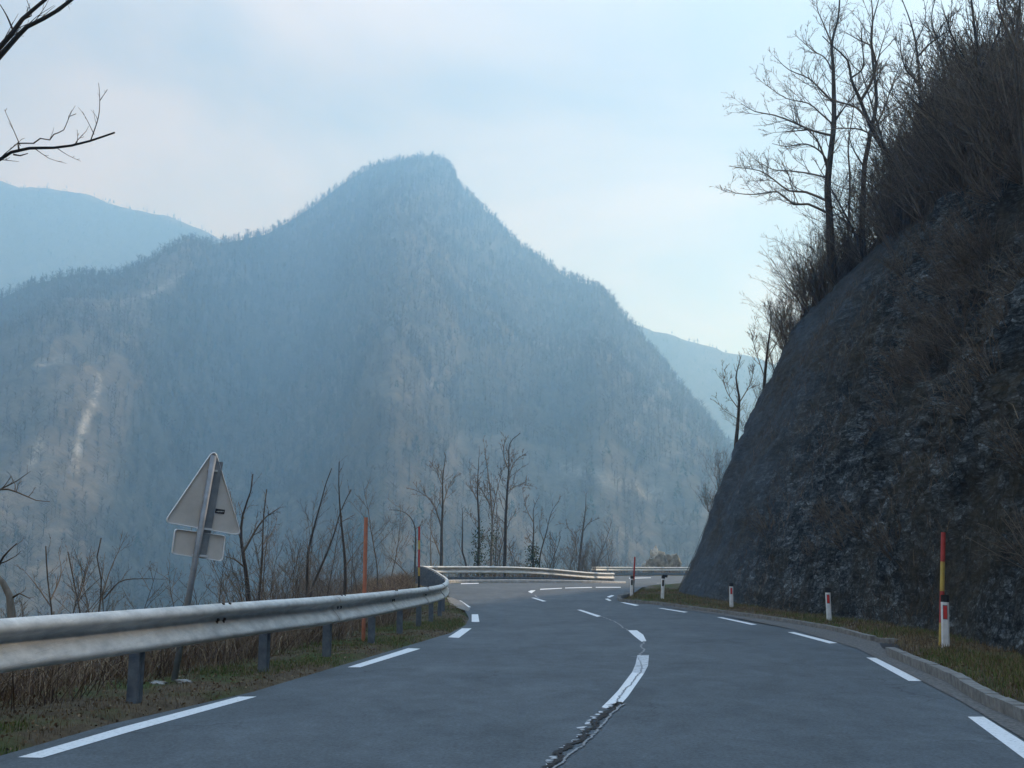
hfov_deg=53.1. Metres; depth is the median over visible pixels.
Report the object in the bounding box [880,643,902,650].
drain opening
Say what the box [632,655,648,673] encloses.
road marking
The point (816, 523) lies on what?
brush tuft
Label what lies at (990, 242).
brush tuft
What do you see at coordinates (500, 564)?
bare tree
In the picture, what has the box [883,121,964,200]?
bare shrub
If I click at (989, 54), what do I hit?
bare shrub
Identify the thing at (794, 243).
bare shrub
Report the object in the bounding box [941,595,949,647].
marker post
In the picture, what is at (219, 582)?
bare tree
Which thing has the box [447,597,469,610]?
apron
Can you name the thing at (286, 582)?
bare shrub
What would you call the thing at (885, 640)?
kerb
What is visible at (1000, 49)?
bare shrub
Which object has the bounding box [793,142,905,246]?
bare shrub
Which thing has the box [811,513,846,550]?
brush tuft
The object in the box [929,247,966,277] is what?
brush tuft
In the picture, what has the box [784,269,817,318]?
bare shrub
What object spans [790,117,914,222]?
bare shrub
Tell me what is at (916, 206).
bare shrub
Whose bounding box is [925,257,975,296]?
brush tuft
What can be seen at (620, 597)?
kerb
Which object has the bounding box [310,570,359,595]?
bare shrub
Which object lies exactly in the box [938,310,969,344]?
brush tuft
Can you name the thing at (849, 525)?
brush tuft
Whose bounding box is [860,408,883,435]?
brush tuft
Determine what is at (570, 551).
bare tree
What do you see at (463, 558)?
bare tree
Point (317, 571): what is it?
bare tree
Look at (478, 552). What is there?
bare tree
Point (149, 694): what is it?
dead grass
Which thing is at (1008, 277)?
brush tuft
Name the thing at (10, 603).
bare tree
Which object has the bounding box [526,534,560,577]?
bare tree
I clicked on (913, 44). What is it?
bare shrub
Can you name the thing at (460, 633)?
road marking
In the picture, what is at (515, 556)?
bare tree
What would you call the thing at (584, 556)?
bare shrub
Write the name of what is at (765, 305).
bare shrub
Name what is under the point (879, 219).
bare shrub
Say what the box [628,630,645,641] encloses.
road marking
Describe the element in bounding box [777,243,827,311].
bare shrub
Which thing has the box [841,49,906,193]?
bare tree
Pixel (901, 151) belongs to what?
bare shrub
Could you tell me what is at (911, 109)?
bare shrub
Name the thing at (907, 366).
brush tuft
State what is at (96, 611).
bare shrub
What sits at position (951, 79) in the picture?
bare shrub
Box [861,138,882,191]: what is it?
bare shrub
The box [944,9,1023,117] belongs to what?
bare shrub
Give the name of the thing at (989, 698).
kerb
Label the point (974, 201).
brush tuft
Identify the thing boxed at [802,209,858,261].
bare shrub
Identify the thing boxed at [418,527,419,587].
snow pole
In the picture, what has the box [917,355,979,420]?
brush tuft
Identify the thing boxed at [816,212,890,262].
bare shrub
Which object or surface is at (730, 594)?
marker post
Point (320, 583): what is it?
bare tree
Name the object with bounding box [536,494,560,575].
bare tree
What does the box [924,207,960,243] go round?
brush tuft
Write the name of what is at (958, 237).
brush tuft
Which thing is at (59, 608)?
bare tree
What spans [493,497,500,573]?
bare tree
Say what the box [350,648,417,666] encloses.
road marking
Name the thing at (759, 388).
bare shrub
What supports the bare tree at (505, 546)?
on the ground at (90, 720)
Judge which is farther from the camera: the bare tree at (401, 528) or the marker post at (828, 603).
the bare tree at (401, 528)
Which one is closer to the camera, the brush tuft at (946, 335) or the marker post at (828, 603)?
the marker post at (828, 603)
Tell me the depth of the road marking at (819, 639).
18.59 m
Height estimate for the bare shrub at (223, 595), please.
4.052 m
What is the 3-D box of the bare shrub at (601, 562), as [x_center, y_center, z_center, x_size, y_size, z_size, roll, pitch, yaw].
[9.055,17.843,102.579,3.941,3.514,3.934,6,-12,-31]
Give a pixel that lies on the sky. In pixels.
(599, 133)
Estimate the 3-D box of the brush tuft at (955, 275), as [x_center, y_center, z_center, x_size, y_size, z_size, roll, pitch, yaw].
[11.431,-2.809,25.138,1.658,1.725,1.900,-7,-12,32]
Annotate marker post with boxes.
[630,576,633,595]
[661,575,667,598]
[729,583,732,606]
[825,588,831,620]
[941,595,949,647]
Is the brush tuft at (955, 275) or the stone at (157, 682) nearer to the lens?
the stone at (157, 682)
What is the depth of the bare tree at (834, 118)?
39.60 m
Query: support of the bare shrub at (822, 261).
on the cliff
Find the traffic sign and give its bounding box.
[166,452,239,680]
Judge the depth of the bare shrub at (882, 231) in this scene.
34.98 m
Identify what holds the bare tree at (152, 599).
on the ground at (90, 720)
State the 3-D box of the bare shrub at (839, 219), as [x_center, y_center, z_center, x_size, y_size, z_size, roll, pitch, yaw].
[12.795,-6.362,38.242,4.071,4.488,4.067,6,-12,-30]
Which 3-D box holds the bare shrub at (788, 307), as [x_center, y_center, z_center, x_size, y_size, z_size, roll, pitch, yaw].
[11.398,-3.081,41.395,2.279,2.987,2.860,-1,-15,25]
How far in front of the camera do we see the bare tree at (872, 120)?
40.11 m
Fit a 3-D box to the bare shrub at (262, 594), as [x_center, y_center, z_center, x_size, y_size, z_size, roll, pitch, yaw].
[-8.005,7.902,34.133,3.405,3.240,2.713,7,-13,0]
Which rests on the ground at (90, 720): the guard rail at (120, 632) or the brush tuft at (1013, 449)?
the guard rail at (120, 632)
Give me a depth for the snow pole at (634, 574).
37.06 m
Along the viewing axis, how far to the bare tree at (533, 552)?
65.12 m
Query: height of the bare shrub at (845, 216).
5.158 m
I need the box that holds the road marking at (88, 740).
[20,697,252,757]
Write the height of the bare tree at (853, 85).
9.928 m
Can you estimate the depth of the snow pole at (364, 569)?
17.89 m
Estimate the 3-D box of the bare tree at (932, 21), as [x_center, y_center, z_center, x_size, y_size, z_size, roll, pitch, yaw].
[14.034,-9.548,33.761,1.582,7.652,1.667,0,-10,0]
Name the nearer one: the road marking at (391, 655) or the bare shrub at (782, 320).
the road marking at (391, 655)
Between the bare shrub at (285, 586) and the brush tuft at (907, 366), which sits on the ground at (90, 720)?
the bare shrub at (285, 586)
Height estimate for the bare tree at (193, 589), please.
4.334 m
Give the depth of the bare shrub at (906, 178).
34.36 m
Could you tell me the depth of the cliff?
25.67 m
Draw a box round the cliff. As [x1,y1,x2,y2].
[678,165,1023,654]
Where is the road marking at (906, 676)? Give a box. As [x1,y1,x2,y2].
[866,657,920,680]
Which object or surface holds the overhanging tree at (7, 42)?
on the ground at (90, 720)
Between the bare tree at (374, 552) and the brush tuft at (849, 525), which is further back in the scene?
the bare tree at (374, 552)
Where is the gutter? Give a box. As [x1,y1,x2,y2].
[663,606,1023,737]
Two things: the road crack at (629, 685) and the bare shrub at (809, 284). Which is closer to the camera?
the road crack at (629, 685)
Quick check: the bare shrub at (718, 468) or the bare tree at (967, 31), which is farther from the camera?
the bare shrub at (718, 468)
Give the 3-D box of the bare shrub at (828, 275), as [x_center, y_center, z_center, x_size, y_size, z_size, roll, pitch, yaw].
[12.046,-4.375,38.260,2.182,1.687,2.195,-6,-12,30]
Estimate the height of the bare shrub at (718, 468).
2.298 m
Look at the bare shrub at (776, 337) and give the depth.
41.46 m
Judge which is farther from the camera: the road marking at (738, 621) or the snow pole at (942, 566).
the road marking at (738, 621)
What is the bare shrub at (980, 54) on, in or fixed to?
on the cliff
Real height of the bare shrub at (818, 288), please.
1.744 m
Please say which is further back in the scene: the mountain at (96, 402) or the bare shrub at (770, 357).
the mountain at (96, 402)
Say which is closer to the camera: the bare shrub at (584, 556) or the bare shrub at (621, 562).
the bare shrub at (584, 556)
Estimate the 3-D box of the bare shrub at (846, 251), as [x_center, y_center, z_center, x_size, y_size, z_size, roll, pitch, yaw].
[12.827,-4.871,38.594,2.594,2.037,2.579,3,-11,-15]
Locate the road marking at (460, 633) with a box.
[449,628,470,637]
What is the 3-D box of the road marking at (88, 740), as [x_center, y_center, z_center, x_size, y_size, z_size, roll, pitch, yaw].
[-2.882,2.743,8.338,0.212,0.001,3.386,-2,-11,10]
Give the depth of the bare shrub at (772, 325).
40.23 m
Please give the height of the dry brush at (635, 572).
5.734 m
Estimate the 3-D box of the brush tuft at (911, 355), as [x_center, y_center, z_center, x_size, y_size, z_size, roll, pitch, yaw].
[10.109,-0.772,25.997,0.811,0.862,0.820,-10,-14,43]
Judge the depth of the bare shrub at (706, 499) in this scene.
42.81 m
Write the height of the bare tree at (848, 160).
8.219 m
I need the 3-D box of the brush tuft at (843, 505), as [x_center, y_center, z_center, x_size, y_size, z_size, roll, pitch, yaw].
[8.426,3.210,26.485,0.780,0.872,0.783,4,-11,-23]
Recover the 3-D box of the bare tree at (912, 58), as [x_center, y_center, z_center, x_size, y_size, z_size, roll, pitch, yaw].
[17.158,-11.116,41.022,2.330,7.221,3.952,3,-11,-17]
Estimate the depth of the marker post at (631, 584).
36.07 m
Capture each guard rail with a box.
[0,566,614,703]
[591,567,688,575]
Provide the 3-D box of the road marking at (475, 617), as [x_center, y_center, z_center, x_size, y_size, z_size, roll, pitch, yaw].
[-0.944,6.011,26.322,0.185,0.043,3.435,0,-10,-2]
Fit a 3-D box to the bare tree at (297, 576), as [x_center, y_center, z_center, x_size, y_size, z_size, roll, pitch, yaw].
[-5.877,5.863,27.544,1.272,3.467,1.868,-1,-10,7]
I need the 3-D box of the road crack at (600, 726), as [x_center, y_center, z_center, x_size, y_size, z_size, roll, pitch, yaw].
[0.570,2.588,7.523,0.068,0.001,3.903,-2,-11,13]
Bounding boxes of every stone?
[149,680,167,683]
[175,679,191,682]
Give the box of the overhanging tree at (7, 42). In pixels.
[0,0,114,162]
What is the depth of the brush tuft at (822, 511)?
27.80 m
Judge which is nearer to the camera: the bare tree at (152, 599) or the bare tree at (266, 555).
the bare tree at (152, 599)
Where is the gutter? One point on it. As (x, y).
(878, 651)
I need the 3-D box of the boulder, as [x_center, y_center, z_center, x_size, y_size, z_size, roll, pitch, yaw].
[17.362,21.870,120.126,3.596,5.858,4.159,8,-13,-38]
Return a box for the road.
[0,576,1023,767]
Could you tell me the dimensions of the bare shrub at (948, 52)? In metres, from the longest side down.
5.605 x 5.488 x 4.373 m
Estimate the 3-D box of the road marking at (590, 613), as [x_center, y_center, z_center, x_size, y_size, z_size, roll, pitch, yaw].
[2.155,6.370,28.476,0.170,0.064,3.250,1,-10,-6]
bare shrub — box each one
[17,594,164,676]
[191,511,328,635]
[197,557,277,603]
[215,576,290,602]
[250,566,315,598]
[254,552,332,598]
[285,560,339,597]
[290,547,361,596]
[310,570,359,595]
[319,564,362,595]
[553,535,598,578]
[564,532,603,571]
[583,547,617,572]
[602,551,633,572]
[690,482,718,511]
[702,444,730,490]
[722,398,755,432]
[740,288,811,349]
[748,231,825,310]
[748,371,770,399]
[749,276,802,344]
[752,288,801,347]
[755,326,782,372]
[758,286,803,344]
[759,314,796,347]
[762,197,867,275]
[772,220,851,301]
[773,287,808,333]
[777,238,856,297]
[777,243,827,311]
[784,251,827,305]
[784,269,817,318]
[789,261,827,299]
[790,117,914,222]
[791,167,907,268]
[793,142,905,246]
[796,226,856,292]
[796,262,838,307]
[799,210,865,297]
[801,226,858,272]
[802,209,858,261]
[806,202,869,277]
[810,246,857,285]
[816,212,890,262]
[821,153,918,249]
[824,227,875,274]
[832,18,1001,186]
[833,87,940,207]
[838,170,913,242]
[839,55,956,208]
[844,159,943,240]
[847,158,913,226]
[851,119,946,223]
[852,133,917,171]
[853,155,903,235]
[856,119,964,223]
[857,150,887,202]
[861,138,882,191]
[866,65,939,151]
[866,137,933,210]
[870,0,1023,112]
[871,124,953,197]
[875,100,940,172]
[875,111,940,175]
[880,75,996,196]
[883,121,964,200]
[884,4,1023,145]
[885,0,1023,115]
[885,49,979,175]
[886,25,1018,180]
[889,15,1023,165]
[892,29,1023,172]
[894,75,1004,185]
[899,31,1023,182]
[901,0,1023,92]
[902,25,1023,154]
[913,29,1022,154]
[914,6,1011,130]
[915,103,978,191]
[919,10,979,82]
[920,0,1023,120]
[922,78,1023,193]
[924,0,1023,165]
[924,63,1022,194]
[926,15,1023,86]
[932,0,1023,141]
[932,14,1020,87]
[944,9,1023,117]
[946,26,1015,176]
[950,20,1023,161]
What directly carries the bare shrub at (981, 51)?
on the cliff
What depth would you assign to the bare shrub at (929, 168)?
29.98 m
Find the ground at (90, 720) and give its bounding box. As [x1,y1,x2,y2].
[0,575,1023,754]
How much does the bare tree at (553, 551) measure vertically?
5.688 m
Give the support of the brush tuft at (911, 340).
attached to the cliff
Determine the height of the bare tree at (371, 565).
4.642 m
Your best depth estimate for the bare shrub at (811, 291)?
39.33 m
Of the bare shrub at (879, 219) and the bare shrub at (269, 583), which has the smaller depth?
the bare shrub at (269, 583)
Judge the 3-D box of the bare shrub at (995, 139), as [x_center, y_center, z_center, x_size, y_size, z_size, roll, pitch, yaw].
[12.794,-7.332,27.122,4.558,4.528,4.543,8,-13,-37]
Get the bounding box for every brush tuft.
[796,532,820,556]
[799,497,830,525]
[802,492,833,522]
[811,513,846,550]
[820,491,850,521]
[830,499,862,538]
[858,506,902,560]
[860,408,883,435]
[868,318,939,366]
[875,238,914,276]
[880,301,961,353]
[885,337,924,370]
[886,345,930,386]
[892,337,929,364]
[898,297,974,350]
[899,329,958,369]
[901,319,949,364]
[905,327,939,358]
[910,205,993,263]
[910,219,980,268]
[914,304,966,341]
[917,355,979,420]
[922,217,1001,268]
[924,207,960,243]
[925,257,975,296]
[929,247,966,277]
[930,226,986,274]
[933,219,991,259]
[937,315,1002,381]
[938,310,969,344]
[941,157,1015,205]
[942,247,1002,288]
[944,243,1012,304]
[947,225,994,269]
[948,220,999,259]
[950,241,1023,305]
[956,229,1006,262]
[958,162,1005,202]
[958,221,1010,257]
[962,498,1023,568]
[965,288,1008,329]
[978,405,1023,469]
[981,215,1023,279]
[997,256,1021,291]
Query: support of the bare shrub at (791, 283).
on the cliff
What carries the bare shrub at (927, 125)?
on the cliff
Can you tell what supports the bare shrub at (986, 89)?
on the cliff
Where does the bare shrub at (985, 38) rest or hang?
on the cliff
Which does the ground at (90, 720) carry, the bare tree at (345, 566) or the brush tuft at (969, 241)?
the bare tree at (345, 566)
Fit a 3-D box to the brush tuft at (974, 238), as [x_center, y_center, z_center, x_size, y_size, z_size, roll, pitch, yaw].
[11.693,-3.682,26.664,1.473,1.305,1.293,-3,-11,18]
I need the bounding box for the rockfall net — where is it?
[677,173,1004,609]
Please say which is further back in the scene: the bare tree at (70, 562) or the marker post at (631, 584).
the marker post at (631, 584)
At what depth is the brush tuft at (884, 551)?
21.91 m
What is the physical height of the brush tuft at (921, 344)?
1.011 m
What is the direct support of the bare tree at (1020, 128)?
on the cliff
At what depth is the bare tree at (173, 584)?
43.80 m
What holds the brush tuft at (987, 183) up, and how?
attached to the cliff
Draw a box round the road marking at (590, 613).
[579,610,598,616]
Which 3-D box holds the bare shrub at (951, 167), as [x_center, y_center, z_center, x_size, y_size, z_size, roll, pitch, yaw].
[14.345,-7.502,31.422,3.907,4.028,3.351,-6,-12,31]
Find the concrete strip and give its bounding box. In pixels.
[449,579,625,583]
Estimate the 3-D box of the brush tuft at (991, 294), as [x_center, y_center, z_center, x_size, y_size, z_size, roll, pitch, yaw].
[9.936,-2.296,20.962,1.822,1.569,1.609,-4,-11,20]
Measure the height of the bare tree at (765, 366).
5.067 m
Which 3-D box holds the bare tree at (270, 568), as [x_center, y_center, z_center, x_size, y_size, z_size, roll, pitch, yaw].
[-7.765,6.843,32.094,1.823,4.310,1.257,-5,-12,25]
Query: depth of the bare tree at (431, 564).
60.19 m
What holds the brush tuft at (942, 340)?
attached to the cliff
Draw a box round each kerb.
[617,593,877,640]
[875,638,898,642]
[885,647,1023,721]
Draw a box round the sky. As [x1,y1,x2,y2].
[0,0,1023,363]
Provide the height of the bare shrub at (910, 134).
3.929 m
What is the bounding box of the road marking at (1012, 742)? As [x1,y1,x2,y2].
[969,717,1023,757]
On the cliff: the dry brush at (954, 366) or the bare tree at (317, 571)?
the dry brush at (954, 366)
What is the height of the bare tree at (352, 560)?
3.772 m
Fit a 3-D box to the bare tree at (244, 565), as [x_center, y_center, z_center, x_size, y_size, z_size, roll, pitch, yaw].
[-6.620,4.896,25.318,2.181,5.539,1.174,-5,-11,24]
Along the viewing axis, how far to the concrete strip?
53.65 m
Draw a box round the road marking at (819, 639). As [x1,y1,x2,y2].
[789,632,835,642]
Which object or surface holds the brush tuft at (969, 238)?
attached to the cliff
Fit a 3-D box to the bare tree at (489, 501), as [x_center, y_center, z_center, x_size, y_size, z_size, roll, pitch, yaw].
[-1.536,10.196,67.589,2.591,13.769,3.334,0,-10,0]
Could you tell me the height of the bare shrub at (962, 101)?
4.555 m
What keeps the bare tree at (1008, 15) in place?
on the cliff
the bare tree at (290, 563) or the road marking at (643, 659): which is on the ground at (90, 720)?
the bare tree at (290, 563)
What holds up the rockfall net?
attached to the cliff
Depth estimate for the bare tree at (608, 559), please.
110.33 m
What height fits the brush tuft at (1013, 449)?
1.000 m
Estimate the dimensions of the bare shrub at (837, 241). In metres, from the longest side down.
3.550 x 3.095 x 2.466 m
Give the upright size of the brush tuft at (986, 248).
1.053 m
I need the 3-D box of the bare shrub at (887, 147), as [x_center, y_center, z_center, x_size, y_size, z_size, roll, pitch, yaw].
[14.620,-8.432,36.081,5.031,5.208,5.005,5,-11,-25]
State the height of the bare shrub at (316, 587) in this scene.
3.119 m
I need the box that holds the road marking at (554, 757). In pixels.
[545,703,613,767]
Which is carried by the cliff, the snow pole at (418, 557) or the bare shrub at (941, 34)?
the bare shrub at (941, 34)
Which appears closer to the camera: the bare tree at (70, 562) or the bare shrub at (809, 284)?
the bare tree at (70, 562)
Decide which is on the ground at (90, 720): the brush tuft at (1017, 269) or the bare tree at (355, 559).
the bare tree at (355, 559)
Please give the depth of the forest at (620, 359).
772.14 m
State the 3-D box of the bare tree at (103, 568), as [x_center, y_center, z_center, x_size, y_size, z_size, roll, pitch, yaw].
[-7.024,4.543,17.714,1.368,3.233,0.943,7,-12,-33]
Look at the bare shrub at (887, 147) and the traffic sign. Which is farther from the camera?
the bare shrub at (887, 147)
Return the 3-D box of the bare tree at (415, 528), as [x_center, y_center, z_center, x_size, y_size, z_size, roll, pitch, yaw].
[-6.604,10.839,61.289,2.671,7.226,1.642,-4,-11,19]
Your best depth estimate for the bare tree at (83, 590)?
38.62 m
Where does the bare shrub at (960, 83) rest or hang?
on the cliff
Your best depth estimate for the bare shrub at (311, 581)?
46.93 m
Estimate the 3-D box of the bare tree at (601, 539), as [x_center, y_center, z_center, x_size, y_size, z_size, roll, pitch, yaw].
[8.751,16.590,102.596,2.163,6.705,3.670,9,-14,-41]
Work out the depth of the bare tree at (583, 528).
96.86 m
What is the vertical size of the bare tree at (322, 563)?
5.287 m
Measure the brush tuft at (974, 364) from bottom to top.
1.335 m
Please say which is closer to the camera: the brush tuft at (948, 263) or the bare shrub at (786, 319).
the brush tuft at (948, 263)
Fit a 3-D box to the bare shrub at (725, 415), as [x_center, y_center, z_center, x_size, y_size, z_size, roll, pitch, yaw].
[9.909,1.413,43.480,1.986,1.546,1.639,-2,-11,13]
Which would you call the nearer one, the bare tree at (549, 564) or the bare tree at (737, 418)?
the bare tree at (737, 418)
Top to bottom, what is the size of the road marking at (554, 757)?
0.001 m
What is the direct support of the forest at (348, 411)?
on the mountain at (96, 402)
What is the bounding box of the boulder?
[641,546,681,572]
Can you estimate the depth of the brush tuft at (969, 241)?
26.21 m
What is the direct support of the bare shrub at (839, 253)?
on the cliff
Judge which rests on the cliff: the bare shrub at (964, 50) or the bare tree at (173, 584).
the bare shrub at (964, 50)
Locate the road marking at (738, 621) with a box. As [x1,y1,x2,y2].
[718,617,756,624]
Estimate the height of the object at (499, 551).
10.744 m
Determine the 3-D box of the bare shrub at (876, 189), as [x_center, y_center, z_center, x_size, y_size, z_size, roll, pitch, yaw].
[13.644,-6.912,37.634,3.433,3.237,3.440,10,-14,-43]
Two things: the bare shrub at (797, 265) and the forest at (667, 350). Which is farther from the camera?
the forest at (667, 350)
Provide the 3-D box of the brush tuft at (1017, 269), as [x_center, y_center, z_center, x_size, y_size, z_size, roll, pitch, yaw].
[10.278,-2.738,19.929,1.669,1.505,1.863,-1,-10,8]
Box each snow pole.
[361,517,367,640]
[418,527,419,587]
[633,557,635,594]
[939,532,945,644]
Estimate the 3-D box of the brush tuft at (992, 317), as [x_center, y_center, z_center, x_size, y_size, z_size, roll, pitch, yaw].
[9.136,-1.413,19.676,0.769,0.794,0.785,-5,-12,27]
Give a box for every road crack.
[540,702,623,767]
[553,704,623,767]
[614,657,641,705]
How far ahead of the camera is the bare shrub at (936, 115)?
29.69 m
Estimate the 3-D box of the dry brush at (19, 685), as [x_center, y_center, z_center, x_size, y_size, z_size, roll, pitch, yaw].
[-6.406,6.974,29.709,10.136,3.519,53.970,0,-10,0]
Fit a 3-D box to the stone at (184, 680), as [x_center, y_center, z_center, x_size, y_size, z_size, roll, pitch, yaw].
[-3.496,3.179,10.914,0.199,0.069,0.132,-8,-13,37]
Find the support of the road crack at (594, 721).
on the road
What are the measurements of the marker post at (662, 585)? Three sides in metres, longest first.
0.941 x 0.198 x 0.078 m
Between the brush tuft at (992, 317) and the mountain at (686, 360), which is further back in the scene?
the mountain at (686, 360)
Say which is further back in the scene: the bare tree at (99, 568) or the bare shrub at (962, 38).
the bare shrub at (962, 38)
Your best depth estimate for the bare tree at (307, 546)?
30.64 m
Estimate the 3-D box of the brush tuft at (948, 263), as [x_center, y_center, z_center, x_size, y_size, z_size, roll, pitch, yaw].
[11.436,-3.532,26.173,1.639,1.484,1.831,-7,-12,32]
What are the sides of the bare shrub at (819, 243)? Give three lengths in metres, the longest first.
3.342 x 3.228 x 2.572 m
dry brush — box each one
[0,569,443,713]
[442,567,587,578]
[555,565,687,577]
[720,175,1023,647]
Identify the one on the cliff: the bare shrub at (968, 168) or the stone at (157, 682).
the bare shrub at (968, 168)
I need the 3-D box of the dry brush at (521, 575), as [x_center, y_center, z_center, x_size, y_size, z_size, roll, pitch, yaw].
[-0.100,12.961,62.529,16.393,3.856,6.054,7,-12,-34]
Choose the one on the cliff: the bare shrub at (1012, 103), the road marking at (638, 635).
the bare shrub at (1012, 103)
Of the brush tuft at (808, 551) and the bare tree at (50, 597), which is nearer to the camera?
the bare tree at (50, 597)
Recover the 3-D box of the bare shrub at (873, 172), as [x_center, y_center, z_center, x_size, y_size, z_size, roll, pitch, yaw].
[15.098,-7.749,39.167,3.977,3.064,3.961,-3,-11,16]
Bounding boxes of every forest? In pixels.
[0,149,733,512]
[0,181,225,297]
[0,311,720,675]
[640,324,776,435]
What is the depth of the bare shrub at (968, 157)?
28.33 m
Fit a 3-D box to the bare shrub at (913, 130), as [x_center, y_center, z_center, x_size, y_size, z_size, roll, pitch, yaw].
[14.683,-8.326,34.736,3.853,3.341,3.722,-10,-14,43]
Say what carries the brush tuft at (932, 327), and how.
attached to the cliff
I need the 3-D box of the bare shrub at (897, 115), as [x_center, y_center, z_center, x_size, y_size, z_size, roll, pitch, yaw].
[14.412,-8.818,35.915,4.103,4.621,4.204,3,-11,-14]
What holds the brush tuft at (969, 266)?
attached to the cliff
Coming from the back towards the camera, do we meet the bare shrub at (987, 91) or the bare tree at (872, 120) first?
the bare tree at (872, 120)
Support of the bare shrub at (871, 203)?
on the cliff
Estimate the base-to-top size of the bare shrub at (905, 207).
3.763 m
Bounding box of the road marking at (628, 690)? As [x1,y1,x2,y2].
[602,672,642,707]
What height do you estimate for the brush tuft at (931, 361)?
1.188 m
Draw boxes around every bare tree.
[0,465,49,687]
[1,590,33,678]
[16,538,69,614]
[25,547,112,684]
[47,553,113,613]
[47,598,66,614]
[65,544,96,662]
[65,552,130,672]
[96,531,176,611]
[119,561,183,609]
[153,553,202,606]
[168,562,212,604]
[191,551,239,603]
[226,472,283,601]
[227,561,264,601]
[230,509,292,598]
[250,489,277,600]
[254,537,288,599]
[264,540,319,599]
[270,530,306,598]
[286,492,335,583]
[298,468,331,595]
[300,516,358,598]
[301,534,339,596]
[309,480,351,596]
[334,458,362,594]
[336,523,369,592]
[337,520,369,593]
[347,477,402,584]
[357,548,381,580]
[376,502,413,576]
[383,505,426,575]
[406,449,460,573]
[427,526,436,565]
[454,508,469,575]
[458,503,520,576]
[465,449,489,576]
[471,435,505,576]
[482,538,511,576]
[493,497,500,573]
[497,430,536,575]
[508,537,528,576]
[522,488,542,576]
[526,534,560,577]
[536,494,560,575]
[537,529,564,577]
[557,492,598,570]
[563,530,581,577]
[586,518,612,565]
[602,540,628,571]
[710,0,874,292]
[710,352,762,446]
[743,291,788,390]
[808,0,913,232]
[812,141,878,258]
[837,0,918,260]
[837,79,860,265]
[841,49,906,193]
[885,0,962,209]
[899,29,935,92]
[913,2,996,73]
[920,0,957,85]
[928,0,1021,180]
[937,0,978,87]
[940,0,1023,86]
[993,0,1023,189]
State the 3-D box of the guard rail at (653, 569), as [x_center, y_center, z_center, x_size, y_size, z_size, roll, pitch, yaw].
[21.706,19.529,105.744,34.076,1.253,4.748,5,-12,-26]
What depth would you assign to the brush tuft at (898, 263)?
30.38 m
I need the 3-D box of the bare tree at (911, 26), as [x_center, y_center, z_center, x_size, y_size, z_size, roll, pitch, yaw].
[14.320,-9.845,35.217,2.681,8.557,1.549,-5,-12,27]
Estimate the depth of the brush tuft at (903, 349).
26.42 m
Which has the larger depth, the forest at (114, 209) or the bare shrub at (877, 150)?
the forest at (114, 209)
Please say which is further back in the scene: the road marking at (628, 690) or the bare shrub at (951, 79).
the bare shrub at (951, 79)
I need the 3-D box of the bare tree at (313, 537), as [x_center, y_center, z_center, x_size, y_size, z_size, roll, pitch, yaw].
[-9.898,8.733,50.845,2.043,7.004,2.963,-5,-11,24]
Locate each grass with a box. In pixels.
[0,600,466,755]
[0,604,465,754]
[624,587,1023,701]
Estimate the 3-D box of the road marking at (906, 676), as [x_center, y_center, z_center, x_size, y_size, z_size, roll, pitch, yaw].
[4.785,3.583,12.923,0.147,0.001,3.218,-2,-11,11]
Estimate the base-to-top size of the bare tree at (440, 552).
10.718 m
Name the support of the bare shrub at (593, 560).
on the ground at (90, 720)
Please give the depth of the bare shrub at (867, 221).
37.43 m
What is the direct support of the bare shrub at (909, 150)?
on the cliff
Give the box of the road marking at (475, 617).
[472,614,478,621]
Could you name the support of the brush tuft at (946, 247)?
attached to the cliff
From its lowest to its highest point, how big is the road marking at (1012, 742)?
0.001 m
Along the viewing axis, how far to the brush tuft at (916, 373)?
25.07 m
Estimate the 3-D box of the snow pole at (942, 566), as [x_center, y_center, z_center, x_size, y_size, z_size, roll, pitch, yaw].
[6.467,3.187,15.401,0.247,1.896,0.064,0,-10,0]
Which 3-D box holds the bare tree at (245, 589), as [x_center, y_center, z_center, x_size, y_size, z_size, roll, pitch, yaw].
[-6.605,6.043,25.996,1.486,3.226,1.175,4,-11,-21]
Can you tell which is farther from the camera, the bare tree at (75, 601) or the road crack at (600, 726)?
the bare tree at (75, 601)
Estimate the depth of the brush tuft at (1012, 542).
14.86 m
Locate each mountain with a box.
[0,158,729,674]
[0,181,222,298]
[634,325,775,443]
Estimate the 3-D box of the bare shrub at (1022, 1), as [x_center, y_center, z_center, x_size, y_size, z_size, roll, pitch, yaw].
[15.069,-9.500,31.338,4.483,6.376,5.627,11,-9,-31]
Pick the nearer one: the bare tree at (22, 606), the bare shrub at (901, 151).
the bare tree at (22, 606)
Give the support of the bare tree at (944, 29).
on the cliff

